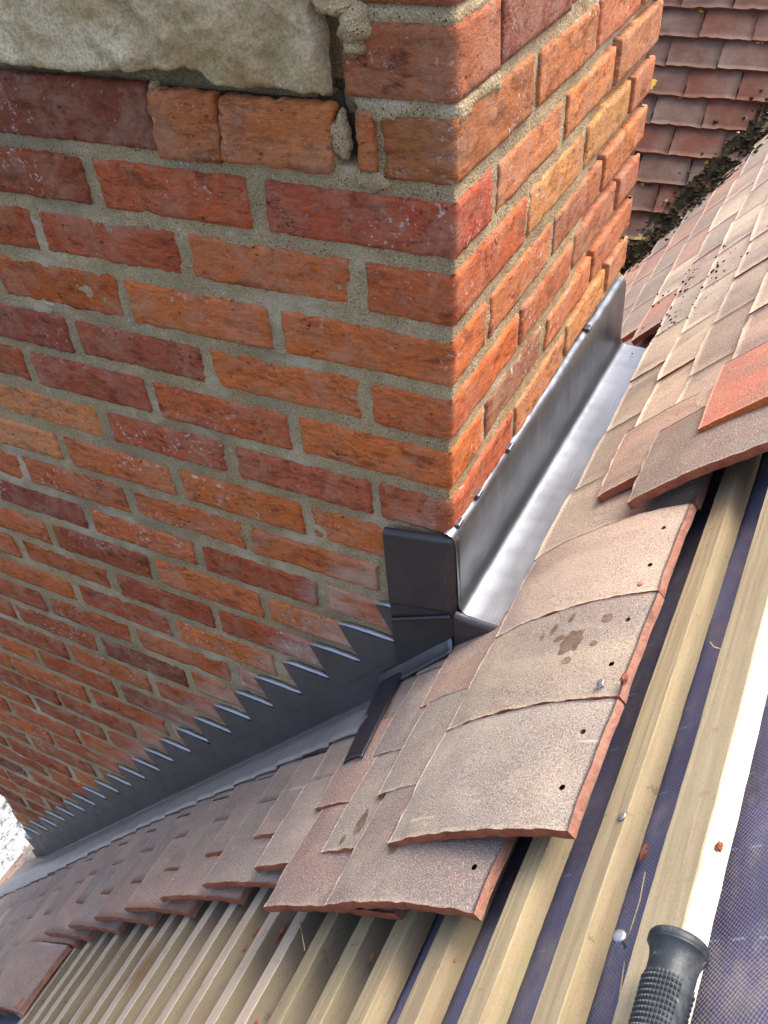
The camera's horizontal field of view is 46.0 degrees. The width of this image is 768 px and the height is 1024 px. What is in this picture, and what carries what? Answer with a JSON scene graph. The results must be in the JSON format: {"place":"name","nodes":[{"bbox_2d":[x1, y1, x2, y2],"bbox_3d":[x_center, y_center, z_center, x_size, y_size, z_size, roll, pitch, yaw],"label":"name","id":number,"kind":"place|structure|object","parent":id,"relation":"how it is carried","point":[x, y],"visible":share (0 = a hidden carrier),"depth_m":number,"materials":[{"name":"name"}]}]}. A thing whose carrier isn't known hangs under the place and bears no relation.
{"place":"outdoors","nodes":[
{"label":"outdoors","id":0,"kind":"place"},
{"bbox_2d":[0,794,29,878],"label":"roughcast wall","id":1,"kind":"structure","parent":0,"point":[14,843],"depth_m":9.62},
{"bbox_2d":[0,452,767,1023],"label":"underlay felt","id":2,"kind":"object","parent":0,"point":[734,984],"visible":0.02,"depth_m":0.75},
{"bbox_2d":[18,940,86,1023],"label":"timber batten","id":3,"kind":"object","parent":2,"relation":"on","point":[48,988],"visible":0.3,"depth_m":1.83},
{"bbox_2d":[29,930,104,1023],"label":"timber batten","id":4,"kind":"object","parent":2,"relation":"on","point":[57,991],"visible":0.27,"depth_m":1.76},
{"bbox_2d":[40,932,114,1023],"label":"timber batten","id":5,"kind":"object","parent":2,"relation":"on","point":[72,986],"visible":0.23,"depth_m":1.71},
{"bbox_2d":[53,923,136,1023],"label":"timber batten","id":6,"kind":"object","parent":2,"relation":"on","point":[86,986],"visible":0.34,"depth_m":1.64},
{"bbox_2d":[68,923,148,1023],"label":"timber batten","id":7,"kind":"object","parent":2,"relation":"on","point":[92,998],"visible":0.34,"depth_m":1.57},
{"bbox_2d":[83,913,171,1023],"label":"timber batten","id":8,"kind":"object","parent":2,"relation":"on","point":[112,990],"visible":0.29,"depth_m":1.51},
{"bbox_2d":[98,914,184,1023],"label":"timber batten","id":9,"kind":"object","parent":2,"relation":"on","point":[119,1003],"visible":0.29,"depth_m":1.45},
{"bbox_2d":[115,900,212,1023],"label":"timber batten","id":10,"kind":"object","parent":2,"relation":"on","point":[144,992],"visible":0.35,"depth_m":1.39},
{"bbox_2d":[134,900,229,1023],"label":"timber batten","id":11,"kind":"object","parent":2,"relation":"on","point":[165,990],"visible":0.38,"depth_m":1.33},
{"bbox_2d":[155,887,260,1023],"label":"timber batten","id":12,"kind":"object","parent":2,"relation":"on","point":[184,994],"visible":0.3,"depth_m":1.26,"materials":[{"name":"wood"}]},
{"bbox_2d":[178,887,274,1023],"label":"timber batten","id":13,"kind":"object","parent":2,"relation":"on","point":[205,999],"visible":0.33,"depth_m":1.20,"materials":[{"name":"wood"}]},
{"bbox_2d":[205,911,296,1023],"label":"timber batten","id":14,"kind":"object","parent":2,"relation":"on","point":[241,986],"visible":0.3,"depth_m":1.13,"materials":[{"name":"wood"}]},
{"bbox_2d":[234,911,327,1023],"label":"timber batten","id":15,"kind":"object","parent":2,"relation":"on","point":[264,999],"visible":0.27,"depth_m":1.06,"materials":[{"name":"wood"}]},
{"bbox_2d":[267,912,360,1023],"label":"timber batten","id":16,"kind":"object","parent":2,"relation":"on","point":[298,1001],"visible":0.28,"depth_m":1.00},
{"bbox_2d":[0,0,662,840],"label":"brick chimney","id":17,"kind":"object","parent":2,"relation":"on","point":[300,300],"visible":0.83,"depth_m":1.11,"materials":[{"name":"brick"}]},
{"bbox_2d":[0,602,415,896],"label":"stepped flashing","id":18,"kind":"object","parent":17,"relation":"attached to","point":[322,712],"visible":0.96,"depth_m":1.75,"materials":[{"name":"metal"}]},
{"bbox_2d":[374,527,497,692],"bbox_3d":[0.087,0.160,1.236,0.240,0.334,0.038,11,44,18],"label":"corner saddle","id":19,"kind":"object","parent":17,"relation":"attached to","point":[431,623],"visible":0.98,"depth_m":1.21,"materials":[{"name":"metal"}]},
{"bbox_2d":[343,672,400,763],"bbox_3d":[-0.016,0.291,1.292,0.046,0.079,0.186,10,43,17],"label":"folded lead strip","id":20,"kind":"object","parent":19,"relation":"on","point":[380,701],"visible":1,"depth_m":1.27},
{"bbox_2d":[444,276,646,624],"bbox_3d":[0.319,-0.134,1.410,0.143,0.169,0.785,16,45,22],"label":"back gutter","id":21,"kind":"object","parent":17,"relation":"attached to","point":[509,515],"visible":0.74,"depth_m":1.38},
{"bbox_2d":[575,412,640,489],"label":"clay tile","id":22,"kind":"object","parent":21,"relation":"on","point":[602,456],"visible":0.23,"depth_m":1.37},
{"bbox_2d":[634,360,694,427],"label":"clay tile","id":23,"kind":"object","parent":22,"relation":"on","point":[667,392],"visible":0.34,"depth_m":1.35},
{"bbox_2d":[675,351,734,405],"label":"clay tile","id":24,"kind":"object","parent":23,"relation":"on","point":[703,382],"visible":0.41,"depth_m":1.26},
{"bbox_2d":[698,341,767,432],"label":"clay tile","id":25,"kind":"object","parent":24,"relation":"on","point":[740,387],"visible":1,"depth_m":1.11,"materials":[{"name":"tile"}]},
{"bbox_2d":[534,471,713,560],"bbox_3d":[0.324,-0.019,1.208,0.257,0.019,0.157,-26,21,46],"label":"clay tile","id":26,"kind":"object","parent":21,"relation":"on","point":[583,510],"visible":0.4,"depth_m":1.21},
{"bbox_2d":[597,392,703,502],"bbox_3d":[0.402,-0.108,1.187,0.260,0.022,0.161,-27,21,45],"label":"clay tile","id":27,"kind":"object","parent":26,"relation":"on","point":[624,471],"visible":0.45,"depth_m":1.23,"materials":[{"name":"tile"}]},
{"bbox_2d":[627,404,767,508],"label":"clay tile","id":28,"kind":"object","parent":27,"relation":"on","point":[682,451],"visible":0.89,"depth_m":1.07,"materials":[{"name":"tile"}]},
{"bbox_2d":[306,916,396,1023],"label":"timber batten","id":29,"kind":"object","parent":2,"relation":"on","point":[343,989],"visible":0.24,"depth_m":0.93,"materials":[{"name":"wood"}]},
{"bbox_2d":[346,909,436,1023],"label":"timber batten","id":30,"kind":"object","parent":2,"relation":"on","point":[387,978],"visible":0.08,"depth_m":0.87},
{"bbox_2d":[397,836,519,1023],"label":"timber batten","id":31,"kind":"object","parent":2,"relation":"on","point":[433,988],"visible":0.07,"depth_m":0.80,"materials":[{"name":"wood"}]},
{"bbox_2d":[457,532,687,1023],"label":"timber batten","id":32,"kind":"object","parent":2,"relation":"on","point":[492,996],"visible":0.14,"depth_m":0.76,"materials":[{"name":"wood"}]},
{"bbox_2d":[606,362,664,431],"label":"clay tile","id":33,"kind":"object","parent":32,"relation":"on","point":[637,394],"visible":0.27,"depth_m":1.46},
{"bbox_2d":[657,310,718,380],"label":"clay tile","id":34,"kind":"object","parent":33,"relation":"on","point":[684,350],"visible":0.4,"depth_m":1.45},
{"bbox_2d":[689,298,755,376],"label":"clay tile","id":35,"kind":"object","parent":34,"relation":"on","point":[721,338],"visible":0.65,"depth_m":1.34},
{"bbox_2d":[732,305,767,358],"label":"clay tile","id":36,"kind":"object","parent":35,"relation":"on","point":[754,333],"visible":0.68,"depth_m":1.24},
{"bbox_2d":[630,315,688,382],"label":"clay tile","id":37,"kind":"object","parent":32,"relation":"on","point":[658,349],"visible":0.36,"depth_m":1.56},
{"bbox_2d":[681,267,737,332],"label":"clay tile","id":38,"kind":"object","parent":37,"relation":"on","point":[713,300],"visible":0.49,"depth_m":1.55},
{"bbox_2d":[714,259,767,322],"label":"clay tile","id":39,"kind":"object","parent":38,"relation":"on","point":[744,289],"visible":0.77,"depth_m":1.44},
{"bbox_2d":[734,230,767,278],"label":"clay tile","id":40,"kind":"object","parent":38,"relation":"on","point":[757,250],"visible":0.92,"depth_m":1.53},
{"bbox_2d":[531,453,761,1023],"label":"timber batten","id":41,"kind":"object","parent":2,"relation":"on","point":[568,992],"visible":0.84,"depth_m":0.78,"materials":[{"name":"wood"}]},
{"bbox_2d":[612,489,767,1023],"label":"timber batten","id":42,"kind":"object","parent":2,"relation":"on","point":[685,889],"visible":0.85,"depth_m":0.69,"materials":[{"name":"wood"}]},
{"bbox_2d":[628,924,709,1023],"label":"hand tool","id":43,"kind":"object","parent":42,"relation":"on","point":[678,961],"visible":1,"depth_m":0.54,"materials":[{"name":"black rubber"}]},
{"label":"clay tile","id":44,"kind":"object","parent":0,"visible":0},
{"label":"clay tile","id":45,"kind":"object","parent":44,"relation":"on","visible":0},
{"bbox_2d":[623,330,657,347],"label":"clay tile","id":46,"kind":"object","parent":45,"relation":"on","point":[643,344],"visible":0.06,"depth_m":1.78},
{"bbox_2d":[621,295,656,341],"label":"clay tile","id":47,"kind":"object","parent":46,"relation":"on","point":[632,321],"visible":0.2,"depth_m":1.90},
{"bbox_2d":[652,252,697,304],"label":"clay tile","id":48,"kind":"object","parent":47,"relation":"on","point":[674,278],"visible":0.3,"depth_m":1.89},
{"bbox_2d":[673,245,720,299],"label":"clay tile","id":49,"kind":"object","parent":48,"relation":"on","point":[704,266],"visible":0.28,"depth_m":1.78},
{"bbox_2d":[717,199,765,255],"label":"clay tile","id":50,"kind":"object","parent":49,"relation":"on","point":[741,227],"visible":0.73,"depth_m":1.76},
{"bbox_2d":[693,211,738,262],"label":"clay tile","id":51,"kind":"object","parent":48,"relation":"on","point":[714,238],"visible":0.37,"depth_m":1.87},
{"bbox_2d":[631,289,677,345],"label":"clay tile","id":52,"kind":"object","parent":46,"relation":"on","point":[653,317],"visible":0.26,"depth_m":1.77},
{"bbox_2d":[655,278,705,335],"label":"clay tile","id":53,"kind":"object","parent":52,"relation":"on","point":[681,306],"visible":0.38,"depth_m":1.67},
{"bbox_2d":[700,233,751,291],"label":"clay tile","id":54,"kind":"object","parent":53,"relation":"on","point":[729,264],"visible":0.56,"depth_m":1.66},
{"label":"lichened tile","id":55,"kind":"object","parent":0,"visible":0},
{"label":"lichened tile","id":56,"kind":"object","parent":55,"relation":"on","visible":0},
{"bbox_2d":[635,113,675,156],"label":"lichened tile","id":57,"kind":"object","parent":56,"relation":"on","point":[656,140],"visible":0.33,"depth_m":2.41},
{"bbox_2d":[643,95,657,125],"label":"lichened tile","id":58,"kind":"object","parent":57,"relation":"on","point":[650,101],"visible":0.14,"depth_m":2.42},
{"bbox_2d":[646,60,690,98],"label":"lichened tile","id":59,"kind":"object","parent":58,"relation":"on","point":[669,82],"visible":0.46,"depth_m":2.40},
{"bbox_2d":[650,38,672,67],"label":"lichened tile","id":60,"kind":"object","parent":59,"relation":"on","point":[660,50],"visible":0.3,"depth_m":2.41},
{"bbox_2d":[659,0,705,39],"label":"lichened tile","id":61,"kind":"object","parent":60,"relation":"on","point":[682,24],"visible":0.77,"depth_m":2.39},
{"bbox_2d":[665,14,724,70],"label":"lichened tile","id":62,"kind":"object","parent":59,"relation":"on","point":[701,54],"visible":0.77,"depth_m":2.37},
{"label":"clay tile","id":63,"kind":"object","parent":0,"visible":0},
{"bbox_2d":[623,187,661,240],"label":"lichened tile","id":64,"kind":"object","parent":63,"relation":"on","point":[637,221],"visible":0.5,"depth_m":2.42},
{"bbox_2d":[653,159,693,216],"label":"lichened tile","id":65,"kind":"object","parent":64,"relation":"on","point":[666,193],"visible":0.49,"depth_m":2.39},
{"bbox_2d":[686,142,724,188],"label":"lichened tile","id":66,"kind":"object","parent":65,"relation":"on","point":[697,166],"visible":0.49,"depth_m":2.36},
{"bbox_2d":[721,105,761,161],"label":"lichened tile","id":67,"kind":"object","parent":66,"relation":"on","point":[737,154],"visible":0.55,"depth_m":2.33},
{"bbox_2d":[757,104,767,132],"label":"lichened tile","id":68,"kind":"object","parent":67,"relation":"on","point":[760,119],"visible":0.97,"depth_m":2.30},
{"bbox_2d":[736,72,767,103],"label":"lichened tile","id":69,"kind":"object","parent":68,"relation":"on","point":[752,83],"visible":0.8,"depth_m":2.31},
{"label":"clay tile","id":70,"kind":"object","parent":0,"visible":0},
{"bbox_2d":[620,89,767,275],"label":"moss","id":71,"kind":"object","parent":70,"relation":"on","point":[716,168],"visible":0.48,"depth_m":2.35,"materials":[{"name":"plant"}]},
{"label":"lichened tile","id":72,"kind":"object","parent":71,"relation":"on","visible":0},
{"bbox_2d":[629,154,659,212],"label":"lichened tile","id":73,"kind":"object","parent":72,"relation":"on","point":[644,197],"visible":0.3,"depth_m":2.41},
{"bbox_2d":[637,133,692,186],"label":"lichened tile","id":74,"kind":"object","parent":73,"relation":"on","point":[658,169],"visible":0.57,"depth_m":2.40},
{"bbox_2d":[668,119,727,159],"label":"lichened tile","id":75,"kind":"object","parent":74,"relation":"on","point":[690,143],"visible":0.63,"depth_m":2.36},
{"bbox_2d":[650,88,707,129],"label":"lichened tile","id":76,"kind":"object","parent":75,"relation":"on","point":[675,112],"visible":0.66,"depth_m":2.38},
{"bbox_2d":[683,64,742,101],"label":"lichened tile","id":77,"kind":"object","parent":76,"relation":"on","point":[713,84],"visible":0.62,"depth_m":2.35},
{"bbox_2d":[717,31,767,72],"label":"lichened tile","id":78,"kind":"object","parent":77,"relation":"on","point":[751,56],"visible":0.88,"depth_m":2.33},
{"bbox_2d":[699,0,759,41],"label":"lichened tile","id":79,"kind":"object","parent":78,"relation":"on","point":[725,25],"visible":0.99,"depth_m":2.34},
{"bbox_2d":[701,72,761,131],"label":"lichened tile","id":80,"kind":"object","parent":75,"relation":"on","point":[727,115],"visible":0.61,"depth_m":2.34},
{"label":"clay tile","id":81,"kind":"object","parent":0,"visible":0},
{"label":"clay tile","id":82,"kind":"object","parent":81,"relation":"on","visible":0},
{"bbox_2d":[0,907,11,922],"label":"clay tile","id":83,"kind":"object","parent":82,"relation":"on","point":[4,914],"visible":0.11,"depth_m":2.63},
{"bbox_2d":[0,882,36,927],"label":"clay tile","id":84,"kind":"object","parent":83,"relation":"on","point":[21,899],"visible":0.18,"depth_m":2.57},
{"bbox_2d":[22,877,46,902],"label":"clay tile","id":85,"kind":"object","parent":84,"relation":"on","point":[36,887],"visible":0.08,"depth_m":2.54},
{"bbox_2d":[11,876,52,923],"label":"clay tile","id":86,"kind":"object","parent":85,"relation":"on","point":[35,895],"visible":0.21,"depth_m":2.44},
{"bbox_2d":[0,896,42,947],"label":"clay tile","id":87,"kind":"object","parent":86,"relation":"on","point":[22,919],"visible":0.17,"depth_m":2.33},
{"bbox_2d":[0,919,30,958],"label":"clay tile","id":88,"kind":"object","parent":87,"relation":"on","point":[9,943],"visible":0.14,"depth_m":2.23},
{"bbox_2d":[0,945,17,1015],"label":"clay tile","id":89,"kind":"object","parent":88,"relation":"on","point":[7,955],"visible":0.12,"depth_m":2.12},
{"bbox_2d":[0,914,49,973],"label":"clay tile","id":90,"kind":"object","parent":89,"relation":"on","point":[34,930],"visible":0.12,"depth_m":2.10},
{"bbox_2d":[0,941,71,1015],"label":"clay tile","id":91,"kind":"object","parent":90,"relation":"on","point":[31,967],"visible":1,"depth_m":1.88,"materials":[{"name":"tile"}]},
{"label":"clay tile","id":92,"kind":"object","parent":85,"relation":"on","visible":0},
{"bbox_2d":[37,864,68,897],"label":"clay tile","id":93,"kind":"object","parent":92,"relation":"on","point":[58,873],"visible":0.14,"depth_m":2.40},
{"bbox_2d":[26,868,71,919],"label":"clay tile","id":94,"kind":"object","parent":93,"relation":"on","point":[55,885],"visible":0.18,"depth_m":2.31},
{"bbox_2d":[55,857,86,890],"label":"clay tile","id":95,"kind":"object","parent":94,"relation":"on","point":[75,867],"visible":0.12,"depth_m":2.27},
{"bbox_2d":[43,860,91,914],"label":"clay tile","id":96,"kind":"object","parent":95,"relation":"on","point":[74,878],"visible":0.14,"depth_m":2.18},
{"bbox_2d":[30,883,81,947],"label":"clay tile","id":97,"kind":"object","parent":96,"relation":"on","point":[40,935],"visible":0.27,"depth_m":2.03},
{"bbox_2d":[44,874,98,942],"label":"clay tile","id":98,"kind":"object","parent":97,"relation":"on","point":[61,921],"visible":0.45,"depth_m":1.95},
{"bbox_2d":[76,844,126,903],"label":"clay tile","id":99,"kind":"object","parent":98,"relation":"on","point":[107,865],"visible":0.27,"depth_m":1.98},
{"bbox_2d":[68,863,129,934],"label":"clay tile","id":100,"kind":"object","parent":99,"relation":"on","point":[86,913],"visible":0.39,"depth_m":1.81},
{"bbox_2d":[100,831,154,893],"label":"clay tile","id":101,"kind":"object","parent":100,"relation":"on","point":[123,868],"visible":0.28,"depth_m":1.85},
{"bbox_2d":[94,850,163,925],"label":"clay tile","id":102,"kind":"object","parent":101,"relation":"on","point":[117,900],"visible":0.45,"depth_m":1.69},
{"bbox_2d":[130,815,188,882],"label":"clay tile","id":103,"kind":"object","parent":102,"relation":"on","point":[168,837],"visible":0.2,"depth_m":1.72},
{"bbox_2d":[124,836,205,917],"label":"clay tile","id":104,"kind":"object","parent":103,"relation":"on","point":[149,891],"visible":0.41,"depth_m":1.56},
{"bbox_2d":[163,798,227,871],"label":"clay tile","id":105,"kind":"object","parent":104,"relation":"on","point":[206,819],"visible":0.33,"depth_m":1.59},
{"bbox_2d":[160,819,253,904],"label":"clay tile","id":106,"kind":"object","parent":105,"relation":"on","point":[190,875],"visible":0.46,"depth_m":1.43,"materials":[{"name":"tile"}]},
{"bbox_2d":[205,776,273,856],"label":"clay tile","id":107,"kind":"object","parent":106,"relation":"on","point":[241,811],"visible":0.25,"depth_m":1.47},
{"bbox_2d":[256,758,302,803],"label":"clay tile","id":108,"kind":"object","parent":107,"relation":"on","point":[281,779],"visible":0.22,"depth_m":1.44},
{"bbox_2d":[202,799,283,888],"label":"clay tile","id":109,"kind":"object","parent":106,"relation":"on","point":[238,858],"visible":0.44,"depth_m":1.32,"materials":[{"name":"tile"}]},
{"bbox_2d":[253,753,325,838],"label":"clay tile","id":110,"kind":"object","parent":109,"relation":"on","point":[281,807],"visible":0.3,"depth_m":1.34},
{"bbox_2d":[311,734,355,780],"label":"clay tile","id":111,"kind":"object","parent":110,"relation":"on","point":[334,756],"visible":0.13,"depth_m":1.31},
{"bbox_2d":[254,775,332,872],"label":"clay tile","id":112,"kind":"object","parent":109,"relation":"on","point":[293,829],"visible":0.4,"depth_m":1.22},
{"bbox_2d":[264,803,406,919],"bbox_3d":[-0.035,0.396,1.044,0.259,0.022,0.147,-25,21,47],"label":"clay tile","id":113,"kind":"object","parent":112,"relation":"on","point":[309,876],"visible":0.45,"depth_m":1.06,"materials":[{"name":"tile"}]},
{"bbox_2d":[321,750,400,852],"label":"clay tile","id":114,"kind":"object","parent":113,"relation":"on","point":[362,806],"visible":0.26,"depth_m":1.09,"materials":[{"name":"tile"}]},
{"bbox_2d":[377,687,468,798],"bbox_3d":[0.104,0.250,1.017,0.258,0.024,0.148,-26,21,46],"label":"clay tile","id":115,"kind":"object","parent":114,"relation":"on","point":[426,735],"visible":0.27,"depth_m":1.07,"materials":[{"name":"tile"}]},
{"bbox_2d":[446,592,663,731],"bbox_3d":[0.179,0.165,0.987,0.244,0.024,0.152,-26,21,46],"label":"clay tile","id":116,"kind":"object","parent":115,"relation":"on","point":[575,653],"visible":0.97,"depth_m":0.96,"materials":[{"name":"tile"}]},
{"bbox_2d":[324,784,516,920],"bbox_3d":[0.040,0.335,0.911,0.233,0.024,0.148,-25,21,47],"label":"clay tile","id":117,"kind":"object","parent":113,"relation":"on","point":[454,877],"visible":0.66,"depth_m":0.86,"materials":[{"name":"tile"}]},
{"bbox_2d":[387,698,623,845],"bbox_3d":[0.112,0.257,0.889,0.243,0.024,0.152,-26,21,46],"label":"clay tile","id":118,"kind":"object","parent":117,"relation":"on","point":[532,771],"visible":1,"depth_m":0.86,"materials":[{"name":"tile"}]},
{"bbox_2d":[315,715,393,811],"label":"clay tile","id":119,"kind":"object","parent":112,"relation":"on","point":[346,779],"visible":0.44,"depth_m":1.19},
{"bbox_2d":[372,667,440,756],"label":"clay tile","id":120,"kind":"object","parent":119,"relation":"on","point":[402,722],"visible":0.27,"depth_m":1.20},
{"bbox_2d":[420,611,508,707],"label":"clay tile","id":121,"kind":"object","parent":120,"relation":"on","point":[460,666],"visible":0.27,"depth_m":1.18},
{"bbox_2d":[495,503,695,637],"bbox_3d":[0.246,0.072,1.086,0.244,0.025,0.156,-26,21,46],"label":"clay tile","id":122,"kind":"object","parent":121,"relation":"on","point":[625,556],"visible":0.97,"depth_m":1.06,"materials":[{"name":"tile"}]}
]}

